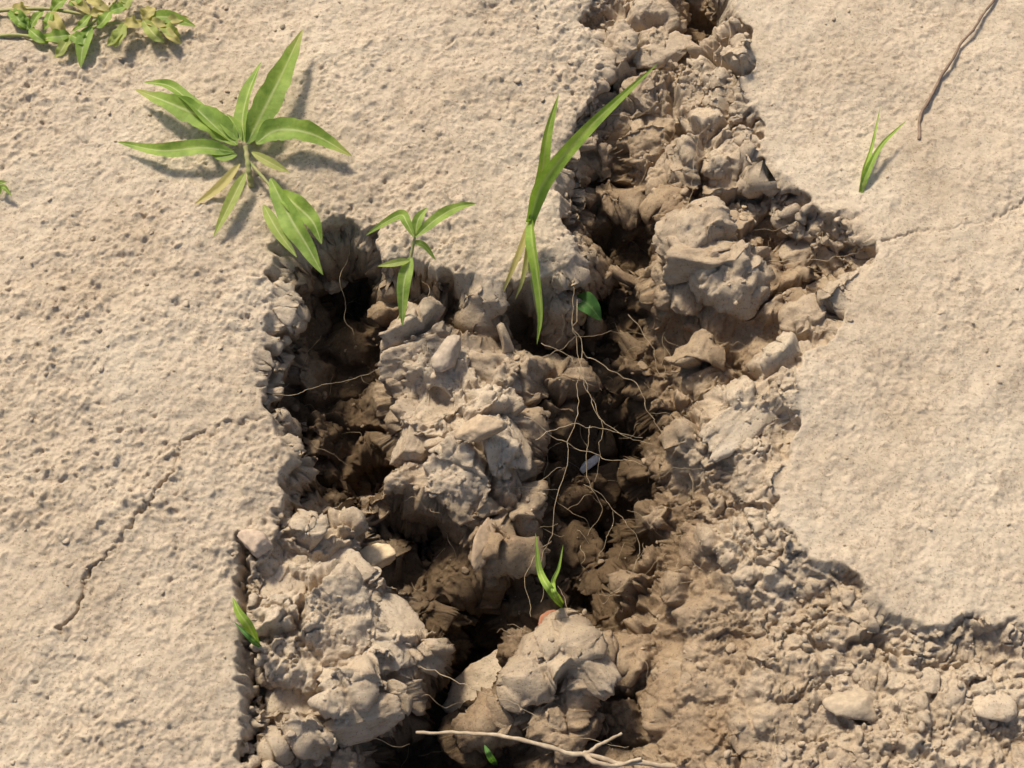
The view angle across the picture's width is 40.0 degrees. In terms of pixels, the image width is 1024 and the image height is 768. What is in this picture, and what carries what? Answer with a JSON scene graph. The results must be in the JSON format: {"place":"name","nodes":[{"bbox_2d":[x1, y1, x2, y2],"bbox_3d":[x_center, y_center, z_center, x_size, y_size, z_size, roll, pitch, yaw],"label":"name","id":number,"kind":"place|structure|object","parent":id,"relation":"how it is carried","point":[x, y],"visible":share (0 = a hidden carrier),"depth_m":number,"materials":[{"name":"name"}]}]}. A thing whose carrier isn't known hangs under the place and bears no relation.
{"place":"outdoors","nodes":[
{"label":"outdoors","id":0,"kind":"place"},
{"bbox_2d":[0,0,1023,767],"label":"ground","id":1,"kind":"structure","parent":0,"point":[908,406],"depth_m":0.99,"materials":[{"name":"soil"}]},
{"bbox_2d":[0,180,11,195],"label":"weed seedling","id":2,"kind":"object","parent":1,"relation":"on","point":[4,187],"visible":1,"depth_m":1.02,"materials":[{"name":"green plant"}]},
{"bbox_2d":[0,0,194,66],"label":"creeping weed","id":3,"kind":"object","parent":1,"relation":"on","point":[151,23],"visible":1,"depth_m":1.08,"materials":[{"name":"green plant"}]},
{"bbox_2d":[118,30,352,273],"bbox_3d":[-0.197,-0.157,1.024,0.158,0.032,0.199,-19,67,-9],"label":"weed rosette","id":4,"kind":"object","parent":1,"relation":"on","point":[257,123],"visible":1,"depth_m":1.03,"materials":[{"name":"green plant"}]},
{"bbox_2d":[233,598,260,647],"bbox_3d":[-0.170,0.153,0.893,0.009,0.036,0.029,-37,70,-16],"label":"grass sprout","id":5,"kind":"object","parent":1,"relation":"on","point":[248,630],"depth_m":0.88,"materials":[{"name":"green plant"}]},
{"bbox_2d":[237,529,272,557],"bbox_3d":[-0.169,0.102,0.922,0.015,0.015,0.023,-41,71,-17],"label":"pink stone","id":6,"kind":"object","parent":1,"relation":"on","point":[256,543],"visible":1,"depth_m":0.92,"materials":[{"name":"stone"}]},
{"bbox_2d":[359,543,396,567],"bbox_3d":[-0.097,0.121,0.984,0.030,0.011,0.018,-27,68,-12],"label":"tan stone","id":7,"kind":"object","parent":1,"relation":"on","point":[380,555],"visible":0.59,"depth_m":0.98,"materials":[{"name":"beige stone"}]},
{"bbox_2d":[367,202,476,325],"bbox_3d":[-0.074,-0.091,1.001,0.055,0.077,0.097,30,68,13],"label":"weed seedling","id":8,"kind":"object","parent":1,"relation":"on","point":[415,227],"visible":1,"depth_m":0.97,"materials":[{"name":"green plant"}]},
{"bbox_2d":[431,334,460,371],"bbox_3d":[-0.045,-0.022,0.994,0.017,0.012,0.032,29,68,13],"label":"grey stone","id":9,"kind":"object","parent":1,"relation":"on","point":[445,356],"visible":1,"depth_m":0.99,"materials":[{"name":"beige stone"}]},
{"bbox_2d":[454,414,507,442],"bbox_3d":[-0.022,0.030,0.953,0.037,0.017,0.017,-23,67,-10],"label":"pink stone","id":10,"kind":"object","parent":1,"relation":"on","point":[478,427],"visible":1,"depth_m":0.95,"materials":[{"name":"stone"}]},
{"bbox_2d":[471,517,495,570],"bbox_3d":[-0.020,0.109,0.956,0.013,0.008,0.039,16,66,7],"label":"pink stone","id":11,"kind":"object","parent":1,"relation":"on","point":[481,537],"visible":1,"depth_m":0.95,"materials":[{"name":"stone"}]},
{"bbox_2d":[484,745,497,765],"bbox_3d":[-0.014,0.249,0.928,0.008,0.085,0.009,0,65,0],"label":"grass sprout","id":12,"kind":"object","parent":1,"relation":"on","point":[491,758],"depth_m":0.90,"materials":[{"name":"green plant"}]},
{"bbox_2d":[6,0,1021,767],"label":"soil crumbs","id":13,"kind":"object","parent":1,"relation":"on","point":[584,612],"visible":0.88,"depth_m":0.96,"materials":[{"name":"beige soil"}]},
{"bbox_2d":[259,31,828,746],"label":"soil clods","id":14,"kind":"object","parent":1,"relation":"on","point":[725,433],"visible":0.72,"depth_m":0.98,"materials":[{"name":"beige soil"}]},
{"bbox_2d":[538,610,555,625],"bbox_3d":[0.025,0.163,0.977,0.014,0.004,0.012,0,65,0],"label":"red stone","id":15,"kind":"object","parent":1,"relation":"on","point":[545,614],"visible":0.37,"depth_m":0.97,"materials":[{"name":"stone"}]},
{"bbox_2d":[535,533,563,607],"bbox_3d":[0.022,0.141,0.959,0.027,0.130,0.032,19,67,9],"label":"grass sprout","id":16,"kind":"object","parent":1,"relation":"on","point":[551,591],"depth_m":0.91,"materials":[{"name":"green plant"}]},
{"bbox_2d":[416,730,684,767],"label":"fallen twig","id":17,"kind":"object","parent":1,"relation":"on","point":[591,757],"visible":1,"depth_m":0.88,"materials":[{"name":"beige wood"}]},
{"bbox_2d":[272,25,858,765],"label":"dry roots","id":18,"kind":"object","parent":1,"relation":"on","point":[590,451],"visible":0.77,"depth_m":0.99,"materials":[{"name":"brown plant"}]},
{"bbox_2d":[502,64,656,342],"bbox_3d":[0.034,-0.129,1.024,0.058,0.155,0.186,25,67,11],"label":"grass tuft","id":19,"kind":"object","parent":1,"relation":"on","point":[548,171],"visible":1,"depth_m":0.99,"materials":[{"name":"green plant"}]},
{"bbox_2d":[575,291,600,320],"bbox_3d":[0.079,-0.101,1.062,0.024,0.036,0.132,21,67,9],"label":"round leaf seedling","id":20,"kind":"object","parent":1,"relation":"on","point":[589,305],"visible":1,"depth_m":1.03,"materials":[{"name":"green plant"}]},
{"bbox_2d":[580,455,598,473],"bbox_3d":[0.059,0.061,1.068,0.020,0.008,0.007,-35,70,-15],"label":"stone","id":21,"kind":"object","parent":1,"relation":"on","point":[592,461],"visible":0.91,"depth_m":1.07,"materials":[{"name":"grey stone"}]},
{"bbox_2d":[275,77,1018,767],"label":"pebbles","id":22,"kind":"object","parent":1,"relation":"on","point":[997,705],"visible":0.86,"depth_m":0.88,"materials":[{"name":"beige stone"}]},
{"bbox_2d":[277,0,1020,767],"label":"soil granules","id":23,"kind":"object","parent":1,"relation":"on","point":[831,754],"visible":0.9,"depth_m":0.92,"materials":[{"name":"brown soil"}]},
{"bbox_2d":[822,688,880,721],"bbox_3d":[0.214,0.201,0.882,0.040,0.019,0.022,0,65,0],"label":"grey stone","id":24,"kind":"object","parent":1,"relation":"on","point":[855,704],"visible":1,"depth_m":0.88,"materials":[{"name":"beige stone"}]},
{"bbox_2d":[859,110,906,192],"bbox_3d":[0.264,-0.172,1.033,0.022,0.014,0.067,30,69,13],"label":"grass sprout","id":25,"kind":"object","parent":1,"relation":"on","point":[870,160],"depth_m":1.03,"materials":[{"name":"green plant"}]},
{"bbox_2d":[917,0,994,139],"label":"dry twig","id":26,"kind":"object","parent":1,"relation":"on","point":[945,70],"visible":1,"depth_m":1.07,"materials":[{"name":"brown wood"}]}
]}

